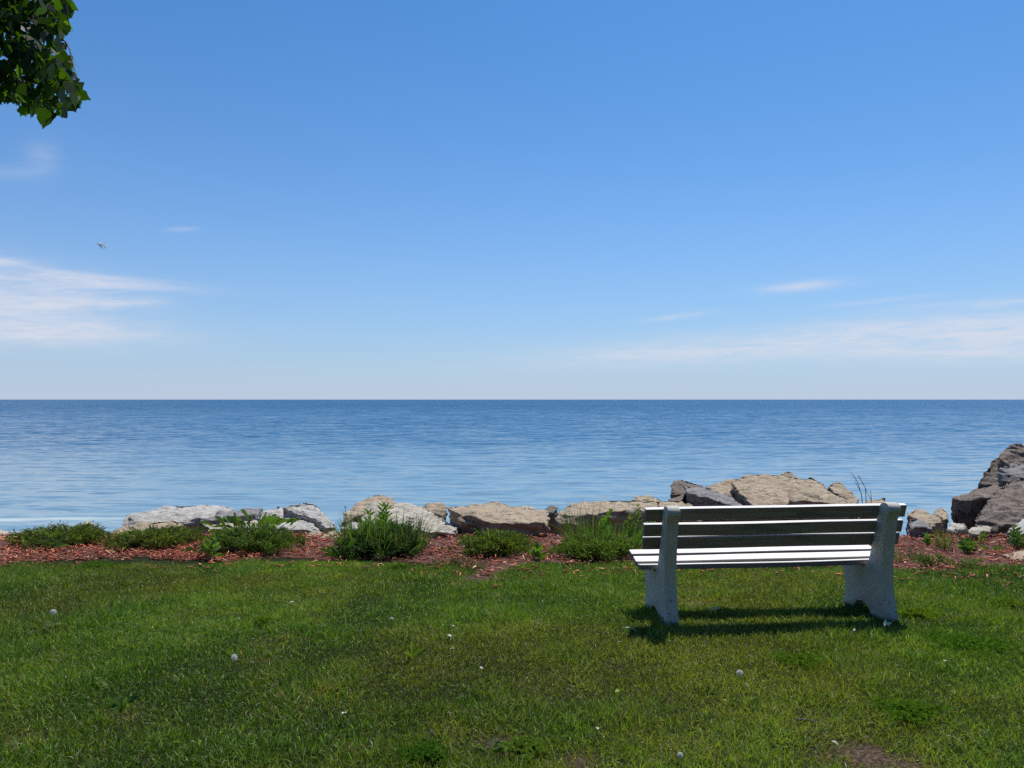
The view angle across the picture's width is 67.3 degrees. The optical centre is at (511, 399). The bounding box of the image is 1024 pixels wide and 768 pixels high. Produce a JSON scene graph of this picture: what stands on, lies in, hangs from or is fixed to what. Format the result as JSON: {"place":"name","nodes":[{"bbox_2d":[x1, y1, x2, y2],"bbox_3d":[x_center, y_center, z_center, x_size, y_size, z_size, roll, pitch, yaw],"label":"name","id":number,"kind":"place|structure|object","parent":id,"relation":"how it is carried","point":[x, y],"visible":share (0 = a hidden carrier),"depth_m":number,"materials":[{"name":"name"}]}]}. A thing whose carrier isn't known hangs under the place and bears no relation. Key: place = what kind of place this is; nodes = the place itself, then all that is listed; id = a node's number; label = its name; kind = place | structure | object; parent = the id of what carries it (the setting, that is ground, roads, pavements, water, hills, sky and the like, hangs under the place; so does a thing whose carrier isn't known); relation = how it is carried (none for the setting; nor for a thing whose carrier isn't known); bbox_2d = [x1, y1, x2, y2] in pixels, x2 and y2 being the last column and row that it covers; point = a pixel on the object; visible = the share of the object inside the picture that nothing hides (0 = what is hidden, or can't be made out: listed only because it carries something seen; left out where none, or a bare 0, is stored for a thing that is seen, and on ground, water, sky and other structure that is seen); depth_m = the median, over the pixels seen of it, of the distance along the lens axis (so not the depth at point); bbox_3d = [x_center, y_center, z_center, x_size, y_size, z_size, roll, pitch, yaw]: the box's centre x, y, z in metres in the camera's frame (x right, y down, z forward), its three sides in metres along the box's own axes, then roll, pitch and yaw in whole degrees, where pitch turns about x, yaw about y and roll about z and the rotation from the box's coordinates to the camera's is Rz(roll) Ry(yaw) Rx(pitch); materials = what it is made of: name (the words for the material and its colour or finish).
{"place":"outdoors","nodes":[
{"label":"outdoors","id":0,"kind":"place"},
{"bbox_2d":[0,400,1023,535],"bbox_3d":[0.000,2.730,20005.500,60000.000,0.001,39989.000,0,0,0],"label":"water","id":1,"kind":"structure","parent":0,"point":[110,465],"depth_m":41.20,"materials":[{"name":"blue liquid"}]},
{"bbox_2d":[0,538,1023,767],"bbox_3d":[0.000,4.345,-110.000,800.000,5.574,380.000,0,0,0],"label":"ground","id":2,"kind":"structure","parent":0,"point":[872,753],"depth_m":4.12,"materials":[{"name":"green plant"}]},
{"bbox_2d":[0,530,18,536],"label":"boulder","id":3,"kind":"object","parent":2,"relation":"on","point":[3,531],"visible":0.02,"depth_m":10.94,"materials":[{"name":"stone"}]},
{"bbox_2d":[27,620,60,633],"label":"dandelion plant","id":4,"kind":"object","parent":2,"relation":"on","point":[49,624],"visible":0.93,"depth_m":5.30,"materials":[{"name":"green plant"}]},
{"bbox_2d":[0,0,90,128],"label":"poplar tree","id":5,"kind":"object","parent":2,"relation":"on","point":[26,56],"visible":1,"depth_m":6.61,"materials":[{"name":"green plant"}]},
{"bbox_2d":[50,609,56,628],"bbox_3d":[-3.141,1.520,5.271,0.042,0.168,0.040,0,0,0],"label":"dandelion clock","id":6,"kind":"object","parent":2,"relation":"on","point":[53,611],"visible":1,"depth_m":5.27,"materials":[{"name":"white plant"}]},
{"bbox_2d":[75,561,127,569],"bbox_3d":[-4.221,1.673,7.851,0.436,0.060,0.454,0,0,45],"label":"clover patch","id":7,"kind":"object","parent":2,"relation":"on","point":[95,563],"visible":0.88,"depth_m":7.78,"materials":[{"name":"green plant"}]},
{"bbox_2d":[98,686,144,709],"bbox_3d":[-2.022,1.553,3.997,0.176,0.078,0.183,0,0,14],"label":"dandelion plant","id":8,"kind":"object","parent":2,"relation":"on","point":[112,698],"visible":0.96,"depth_m":3.98,"materials":[{"name":"green plant"}]},
{"bbox_2d":[200,508,262,533],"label":"boulder","id":9,"kind":"object","parent":2,"relation":"on","point":[256,514],"visible":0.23,"depth_m":10.62,"materials":[{"name":"grey stone"}]},
{"bbox_2d":[231,654,237,673],"bbox_3d":[-1.580,1.518,4.379,0.036,0.138,0.037,0,0,20],"label":"dandelion clock","id":10,"kind":"object","parent":2,"relation":"on","point":[233,656],"visible":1,"depth_m":4.38,"materials":[{"name":"white plant"}]},
{"bbox_2d":[251,616,272,624],"bbox_3d":[-1.737,1.533,5.349,0.157,0.057,0.117,0,0,39],"label":"clover patch","id":11,"kind":"object","parent":2,"relation":"on","point":[261,619],"visible":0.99,"depth_m":5.33,"materials":[{"name":"green plant"}]},
{"bbox_2d":[387,563,411,570],"bbox_3d":[-1.133,1.652,7.636,0.220,0.060,0.238,0,0,31],"label":"clover patch","id":12,"kind":"object","parent":2,"relation":"on","point":[397,566],"visible":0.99,"depth_m":7.61,"materials":[{"name":"green plant"}]},
{"bbox_2d":[404,641,421,657],"bbox_3d":[-0.596,1.507,4.680,0.082,0.122,0.113,0,0,-33],"label":"sprout","id":13,"kind":"object","parent":2,"relation":"on","point":[417,651],"visible":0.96,"depth_m":4.66,"materials":[{"name":"green plant"}]},
{"bbox_2d":[394,739,451,764],"bbox_3d":[-0.395,1.531,3.333,0.235,0.050,0.232,0,0,-24],"label":"clover patch","id":14,"kind":"object","parent":2,"relation":"on","point":[430,750],"visible":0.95,"depth_m":3.32,"materials":[{"name":"green plant"}]},
{"bbox_2d":[447,558,486,570],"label":"grass tuft","id":15,"kind":"object","parent":2,"relation":"on","point":[476,568],"visible":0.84,"depth_m":7.65,"materials":[{"name":"green plant"}]},
{"bbox_2d":[470,738,504,757],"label":"dandelion plant","id":16,"kind":"object","parent":2,"relation":"on","point":[484,751],"visible":0.85,"depth_m":3.39,"materials":[{"name":"green plant"}]},
{"bbox_2d":[0,536,1023,574],"bbox_3d":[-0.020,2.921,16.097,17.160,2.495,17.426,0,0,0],"label":"mulch bed","id":17,"kind":"object","parent":2,"relation":"on","point":[623,557],"visible":0.06,"depth_m":8.48,"materials":[{"name":"brown wood"}]},
{"bbox_2d":[33,532,68,548],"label":"dandelion plant","id":18,"kind":"object","parent":17,"relation":"on","point":[47,542],"visible":0.84,"depth_m":8.76,"materials":[{"name":"green plant"}]},
{"bbox_2d":[3,520,120,550],"bbox_3d":[-5.415,1.620,9.307,1.223,0.302,1.200,0,0,44],"label":"juniper shrub","id":19,"kind":"object","parent":17,"relation":"on","point":[79,534],"visible":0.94,"depth_m":9.12,"materials":[{"name":"green plant"}]},
{"bbox_2d":[113,521,182,534],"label":"boulder","id":20,"kind":"object","parent":17,"relation":"on","point":[142,525],"visible":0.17,"depth_m":10.47,"materials":[{"name":"beige stone"}]},
{"bbox_2d":[98,522,207,549],"bbox_3d":[-4.231,1.613,9.166,1.170,0.290,1.069,0,0,0],"label":"juniper shrub","id":21,"kind":"object","parent":17,"relation":"on","point":[166,536],"visible":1,"depth_m":8.97,"materials":[{"name":"green plant"}]},
{"bbox_2d":[122,505,233,532],"bbox_3d":[-4.811,2.263,11.396,1.624,1.328,1.362,0,0,0],"label":"boulder","id":22,"kind":"object","parent":17,"relation":"on","point":[191,517],"visible":0.25,"depth_m":11.07,"materials":[{"name":"stone"}]},
{"bbox_2d":[181,545,199,551],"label":"dandelion plant","id":23,"kind":"object","parent":17,"relation":"on","point":[189,549],"visible":0.38,"depth_m":8.64,"materials":[{"name":"green plant"}]},
{"bbox_2d":[202,535,229,558],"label":"leafy weed","id":24,"kind":"object","parent":17,"relation":"on","point":[211,551],"visible":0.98,"depth_m":8.31,"materials":[{"name":"green plant"}]},
{"bbox_2d":[201,520,261,534],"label":"boulder","id":25,"kind":"object","parent":17,"relation":"on","point":[212,527],"visible":0.14,"depth_m":10.29,"materials":[{"name":"stone"}]},
{"bbox_2d":[196,509,300,532],"bbox_3d":[-3.413,1.562,10.006,1.320,0.203,1.087,0,0,-33],"label":"dandelion plant","id":26,"kind":"object","parent":17,"relation":"on","point":[235,520],"visible":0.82,"depth_m":10.01,"materials":[{"name":"green plant"}]},
{"bbox_2d":[196,521,310,555],"bbox_3d":[-2.943,1.573,8.816,1.248,0.372,1.214,0,0,0],"label":"juniper shrub","id":27,"kind":"object","parent":17,"relation":"on","point":[254,538],"visible":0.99,"depth_m":8.64,"materials":[{"name":"green plant"}]},
{"bbox_2d":[261,507,319,534],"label":"boulder","id":28,"kind":"object","parent":17,"relation":"on","point":[303,526],"visible":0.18,"depth_m":10.51,"materials":[{"name":"stone"}]},
{"bbox_2d":[282,502,335,531],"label":"boulder","id":29,"kind":"object","parent":17,"relation":"on","point":[312,513],"visible":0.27,"depth_m":10.86,"materials":[{"name":"stone"}]},
{"bbox_2d":[307,530,341,538],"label":"boulder","id":30,"kind":"object","parent":17,"relation":"on","point":[319,533],"visible":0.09,"depth_m":10.06,"materials":[{"name":"beige stone"}]},
{"bbox_2d":[317,539,360,557],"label":"dandelion plant","id":31,"kind":"object","parent":17,"relation":"on","point":[337,553],"visible":0.88,"depth_m":8.28,"materials":[{"name":"green plant"}]},
{"bbox_2d":[340,522,359,533],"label":"boulder","id":32,"kind":"object","parent":17,"relation":"on","point":[355,524],"visible":0.03,"depth_m":10.39,"materials":[{"name":"stone"}]},
{"bbox_2d":[340,495,395,526],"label":"boulder","id":33,"kind":"object","parent":17,"relation":"on","point":[365,503],"visible":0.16,"depth_m":11.19,"materials":[{"name":"beige stone"}]},
{"bbox_2d":[361,501,393,534],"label":"leafy weed","id":34,"kind":"object","parent":17,"relation":"on","point":[383,513],"visible":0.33,"depth_m":8.78,"materials":[{"name":"green plant"}]},
{"bbox_2d":[317,506,449,559],"bbox_3d":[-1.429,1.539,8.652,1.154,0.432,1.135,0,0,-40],"label":"juniper shrub","id":35,"kind":"object","parent":17,"relation":"on","point":[357,548],"visible":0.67,"depth_m":8.36,"materials":[{"name":"green plant"}]},
{"bbox_2d":[385,517,421,555],"bbox_3d":[-1.191,1.520,8.497,0.380,0.426,0.401,0,0,38],"label":"bushy weed","id":36,"kind":"object","parent":17,"relation":"on","point":[408,530],"visible":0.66,"depth_m":8.44,"materials":[{"name":"green plant"}]},
{"bbox_2d":[360,501,458,537],"bbox_3d":[-1.479,2.083,10.522,1.013,1.179,1.899,0,0,-28],"label":"boulder","id":37,"kind":"object","parent":17,"relation":"on","point":[450,529],"visible":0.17,"depth_m":10.60,"materials":[{"name":"stone"}]},
{"bbox_2d":[424,502,447,521],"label":"boulder","id":38,"kind":"object","parent":17,"relation":"on","point":[438,509],"visible":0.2,"depth_m":11.56,"materials":[{"name":"beige stone"}]},
{"bbox_2d":[425,554,473,567],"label":"grass tuft","id":39,"kind":"object","parent":17,"relation":"on","point":[454,562],"visible":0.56,"depth_m":7.88,"materials":[{"name":"green plant"}]},
{"bbox_2d":[455,527,540,556],"bbox_3d":[-0.155,1.590,8.683,1.001,0.300,0.966,0,0,0],"label":"juniper shrub","id":40,"kind":"object","parent":17,"relation":"on","point":[492,541],"visible":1,"depth_m":8.49,"materials":[{"name":"green plant"}]},
{"bbox_2d":[448,501,549,537],"bbox_3d":[-0.179,2.135,10.903,1.387,1.363,1.947,0,0,0],"label":"boulder","id":41,"kind":"object","parent":17,"relation":"on","point":[489,515],"visible":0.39,"depth_m":10.14,"materials":[{"name":"beige stone"}]},
{"bbox_2d":[520,505,535,509],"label":"boulder","id":42,"kind":"object","parent":17,"relation":"on","point":[527,506],"visible":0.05,"depth_m":12.09,"materials":[{"name":"stone"}]},
{"bbox_2d":[527,541,548,559],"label":"leafy weed","id":43,"kind":"object","parent":17,"relation":"on","point":[536,552],"visible":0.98,"depth_m":8.23,"materials":[{"name":"green plant"}]},
{"bbox_2d":[546,505,557,535],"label":"boulder","id":44,"kind":"object","parent":17,"relation":"on","point":[552,511],"visible":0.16,"depth_m":11.65,"materials":[{"name":"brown stone"}]},
{"bbox_2d":[547,531,640,562],"bbox_3d":[0.915,1.586,8.414,1.079,0.306,1.113,0,0,0],"label":"juniper shrub","id":45,"kind":"object","parent":17,"relation":"on","point":[595,547],"visible":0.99,"depth_m":8.25,"materials":[{"name":"green plant"}]},
{"bbox_2d":[545,499,651,548],"bbox_3d":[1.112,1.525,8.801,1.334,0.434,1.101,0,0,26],"label":"tall grass","id":46,"kind":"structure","parent":17,"relation":"on","point":[635,539],"depth_m":8.76,"materials":[{"name":"green plant"}]},
{"bbox_2d":[598,509,612,533],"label":"leafy weed","id":47,"kind":"object","parent":17,"relation":"on","point":[605,518],"visible":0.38,"depth_m":9.17,"materials":[{"name":"green plant"}]},
{"bbox_2d":[555,501,657,535],"bbox_3d":[1.392,2.120,10.899,1.282,1.274,1.800,0,0,18],"label":"boulder","id":48,"kind":"object","parent":17,"relation":"on","point":[619,508],"visible":0.25,"depth_m":10.49,"materials":[{"name":"beige stone"}]},
{"bbox_2d":[624,504,642,537],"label":"leafy weed","id":49,"kind":"object","parent":17,"relation":"on","point":[630,520],"visible":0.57,"depth_m":8.98,"materials":[{"name":"green plant"}]},
{"bbox_2d":[621,520,655,538],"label":"leafy weed","id":50,"kind":"object","parent":17,"relation":"on","point":[625,522],"visible":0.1,"depth_m":9.04,"materials":[{"name":"green plant"}]},
{"bbox_2d":[631,495,660,522],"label":"boulder","id":51,"kind":"object","parent":17,"relation":"on","point":[647,498],"visible":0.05,"depth_m":11.88,"materials":[{"name":"beige stone"}]},
{"bbox_2d":[668,495,683,502],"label":"boulder","id":52,"kind":"object","parent":17,"relation":"on","point":[678,499],"visible":0.1,"depth_m":11.60,"materials":[{"name":"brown stone"}]},
{"bbox_2d":[658,501,703,522],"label":"boulder","id":53,"kind":"object","parent":17,"relation":"on","point":[668,503],"visible":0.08,"depth_m":11.10,"materials":[{"name":"beige stone"}]},
{"bbox_2d":[670,480,702,502],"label":"boulder","id":54,"kind":"object","parent":17,"relation":"on","point":[677,489],"visible":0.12,"depth_m":12.06,"materials":[{"name":"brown stone"}]},
{"bbox_2d":[683,486,742,521],"bbox_3d":[3.095,2.123,11.542,1.057,1.600,0.747,0,0,43],"label":"boulder","id":55,"kind":"object","parent":17,"relation":"on","point":[696,496],"visible":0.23,"depth_m":11.40,"materials":[{"name":"grey stone"}]},
{"bbox_2d":[705,479,736,497],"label":"boulder","id":56,"kind":"object","parent":17,"relation":"on","point":[724,487],"visible":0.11,"depth_m":12.30,"materials":[{"name":"beige stone"}]},
{"bbox_2d":[730,472,829,521],"bbox_3d":[4.220,2.307,12.095,1.406,2.159,2.497,0,0,30],"label":"boulder","id":57,"kind":"object","parent":17,"relation":"on","point":[756,490],"visible":0.19,"depth_m":12.05,"materials":[{"name":"beige stone"}]},
{"bbox_2d":[786,490,852,520],"bbox_3d":[4.595,2.037,11.200,1.499,1.427,0.595,0,0,-32],"label":"boulder","id":58,"kind":"object","parent":17,"relation":"on","point":[808,497],"visible":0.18,"depth_m":11.05,"materials":[{"name":"beige stone"}]},
{"bbox_2d":[828,481,858,518],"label":"boulder","id":59,"kind":"object","parent":17,"relation":"on","point":[839,488],"visible":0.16,"depth_m":12.06,"materials":[{"name":"beige stone"}]},
{"bbox_2d":[851,473,863,518],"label":"dry twig","id":60,"kind":"object","parent":17,"relation":"on","point":[859,489],"visible":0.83,"depth_m":10.30,"materials":[{"name":"brown wood"}]},
{"bbox_2d":[859,498,885,518],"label":"boulder","id":61,"kind":"object","parent":17,"relation":"on","point":[876,501],"visible":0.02,"depth_m":11.88,"materials":[{"name":"beige stone"}]},
{"bbox_2d":[894,540,927,562],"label":"grass tuft","id":62,"kind":"object","parent":17,"relation":"on","point":[914,557],"visible":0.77,"depth_m":8.11,"materials":[{"name":"green plant"}]},
{"bbox_2d":[907,519,933,537],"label":"boulder","id":63,"kind":"object","parent":17,"relation":"on","point":[917,528],"visible":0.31,"depth_m":9.94,"materials":[{"name":"grey stone"}]},
{"bbox_2d":[905,508,943,537],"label":"boulder","id":64,"kind":"object","parent":17,"relation":"on","point":[935,522],"visible":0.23,"depth_m":10.53,"materials":[{"name":"beige stone"}]},
{"bbox_2d":[920,531,932,544],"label":"leafy weed","id":65,"kind":"object","parent":17,"relation":"on","point":[927,540],"visible":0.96,"depth_m":9.21,"materials":[{"name":"green plant"}]},
{"bbox_2d":[915,552,946,566],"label":"leafy weed","id":66,"kind":"object","parent":17,"relation":"on","point":[929,562],"visible":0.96,"depth_m":7.78,"materials":[{"name":"green plant"}]},
{"bbox_2d":[933,508,948,535],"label":"boulder","id":67,"kind":"object","parent":17,"relation":"on","point":[941,513],"visible":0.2,"depth_m":10.97,"materials":[{"name":"beige stone"}]},
{"bbox_2d":[931,529,955,549],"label":"feathery weed","id":68,"kind":"object","parent":17,"relation":"on","point":[943,539],"visible":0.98,"depth_m":8.84,"materials":[{"name":"green plant"}]},
{"bbox_2d":[947,522,967,536],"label":"boulder","id":69,"kind":"object","parent":17,"relation":"on","point":[959,528],"visible":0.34,"depth_m":9.97,"materials":[{"name":"stone"}]},
{"bbox_2d":[938,552,986,567],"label":"leafy weed","id":70,"kind":"object","parent":17,"relation":"on","point":[970,561],"visible":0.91,"depth_m":7.66,"materials":[{"name":"green plant"}]},
{"bbox_2d":[956,536,977,553],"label":"leafy weed","id":71,"kind":"object","parent":17,"relation":"on","point":[965,546],"visible":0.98,"depth_m":8.62,"materials":[{"name":"green plant"}]},
{"bbox_2d":[951,485,1002,536],"bbox_3d":[7.001,2.124,11.508,0.684,1.626,1.807,0,0,34],"label":"boulder","id":72,"kind":"object","parent":17,"relation":"on","point":[966,509],"visible":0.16,"depth_m":10.90,"materials":[{"name":"grey stone"}]},
{"bbox_2d":[968,526,991,539],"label":"boulder","id":73,"kind":"object","parent":17,"relation":"on","point":[973,532],"visible":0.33,"depth_m":9.62,"materials":[{"name":"stone"}]},
{"bbox_2d":[977,530,989,541],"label":"leafy weed","id":74,"kind":"object","parent":17,"relation":"on","point":[980,539],"visible":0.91,"depth_m":9.33,"materials":[{"name":"green plant"}]},
{"bbox_2d":[977,457,999,488],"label":"boulder","id":75,"kind":"object","parent":17,"relation":"on","point":[989,478],"visible":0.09,"depth_m":12.75,"materials":[{"name":"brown stone"}]},
{"bbox_2d":[978,545,1003,550],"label":"dandelion plant","id":76,"kind":"object","parent":17,"relation":"on","point":[994,548],"visible":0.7,"depth_m":8.88,"materials":[{"name":"green plant"}]},
{"bbox_2d":[975,478,1023,537],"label":"boulder","id":77,"kind":"object","parent":17,"relation":"on","point":[1002,511],"visible":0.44,"depth_m":10.44,"materials":[{"name":"grey stone"}]},
{"bbox_2d":[996,463,1023,486],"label":"boulder","id":78,"kind":"object","parent":17,"relation":"on","point":[1009,473],"visible":0.2,"depth_m":11.96,"materials":[{"name":"grey stone"}]},
{"bbox_2d":[1003,550,1023,560],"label":"boulder","id":79,"kind":"object","parent":17,"relation":"on","point":[1020,555],"visible":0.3,"depth_m":8.35,"materials":[{"name":"beige stone"}]},
{"bbox_2d":[1005,525,1023,548],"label":"leafy weed","id":80,"kind":"object","parent":17,"relation":"on","point":[1015,537],"visible":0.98,"depth_m":8.95,"materials":[{"name":"green plant"}]},
{"bbox_2d":[1005,519,1023,540],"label":"boulder","id":81,"kind":"object","parent":17,"relation":"on","point":[1020,524],"visible":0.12,"depth_m":9.79,"materials":[{"name":"stone"}]},
{"bbox_2d":[490,733,552,762],"bbox_3d":[0.043,1.529,3.415,0.280,0.060,0.295,0,0,0],"label":"clover patch","id":82,"kind":"object","parent":2,"relation":"on","point":[524,743],"visible":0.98,"depth_m":3.38,"materials":[{"name":"green plant"}]},
{"bbox_2d":[677,752,683,764],"bbox_3d":[0.725,1.550,3.301,0.036,0.075,0.028,0,0,0],"label":"dandelion clock","id":83,"kind":"object","parent":2,"relation":"on","point":[680,754],"visible":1,"depth_m":3.29,"materials":[{"name":"white plant"}]},
{"bbox_2d":[691,684,719,695],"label":"grass tuft","id":84,"kind":"object","parent":2,"relation":"on","point":[707,690],"visible":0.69,"depth_m":4.16,"materials":[{"name":"green plant"}]},
{"bbox_2d":[736,670,742,681],"bbox_3d":[1.268,1.554,4.283,0.036,0.099,0.036,0,0,19],"label":"dandelion clock","id":85,"kind":"object","parent":2,"relation":"on","point":[739,673],"visible":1,"depth_m":4.28,"materials":[{"name":"white plant"}]},
{"bbox_2d":[727,694,762,711],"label":"dandelion plant","id":86,"kind":"object","parent":2,"relation":"on","point":[734,702],"visible":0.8,"depth_m":3.96,"materials":[{"name":"green plant"}]},
{"bbox_2d":[629,502,906,625],"bbox_3d":[1.899,1.212,5.757,1.948,0.941,0.715,0,0,-5],"label":"park bench","id":87,"kind":"object","parent":2,"relation":"on","point":[671,543],"visible":0.93,"depth_m":5.60,"materials":[{"name":"paint"}]},
{"bbox_2d":[764,651,835,673],"bbox_3d":[1.745,1.543,4.604,0.351,0.059,0.339,0,0,-36],"label":"clover patch","id":88,"kind":"object","parent":2,"relation":"on","point":[804,657],"visible":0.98,"depth_m":4.55,"materials":[{"name":"green plant"}]},
{"bbox_2d":[795,718,814,721],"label":"fallen twig","id":89,"kind":"object","parent":2,"relation":"on","point":[801,719],"visible":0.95,"depth_m":3.71,"materials":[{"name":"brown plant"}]},
{"bbox_2d":[867,696,951,726],"bbox_3d":[1.958,1.530,3.797,0.386,0.058,0.309,0,0,27],"label":"clover patch","id":90,"kind":"object","parent":2,"relation":"on","point":[904,710],"visible":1,"depth_m":3.79,"materials":[{"name":"green plant"}]},
{"bbox_2d":[897,606,943,619],"bbox_3d":[3.008,1.565,5.723,0.351,0.060,0.377,0,0,-44],"label":"clover patch","id":91,"kind":"object","parent":2,"relation":"on","point":[928,613],"visible":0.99,"depth_m":5.65,"materials":[{"name":"green plant"}]},
{"bbox_2d":[916,625,1023,659],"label":"clover patch","id":92,"kind":"object","parent":2,"relation":"on","point":[970,640],"visible":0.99,"depth_m":4.84,"materials":[{"name":"green plant"}]},
{"bbox_2d":[961,560,1018,572],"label":"grass tuft","id":93,"kind":"object","parent":2,"relation":"on","point":[1005,567],"visible":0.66,"depth_m":7.53,"materials":[{"name":"green plant"}]},
{"bbox_2d":[978,596,1023,608],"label":"clover patch","id":94,"kind":"object","parent":2,"relation":"on","point":[1005,602],"visible":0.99,"depth_m":6.00,"materials":[{"name":"green plant"}]},
{"bbox_2d":[997,443,1023,467],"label":"boulder","id":95,"kind":"object","parent":2,"relation":"on","point":[1011,454],"visible":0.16,"depth_m":12.95,"materials":[{"name":"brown stone"}]},
{"bbox_2d":[0,0,1023,399],"label":"sky","id":96,"kind":"structure","parent":0,"point":[287,199],"materials":[{"name":"blue"}]}
]}

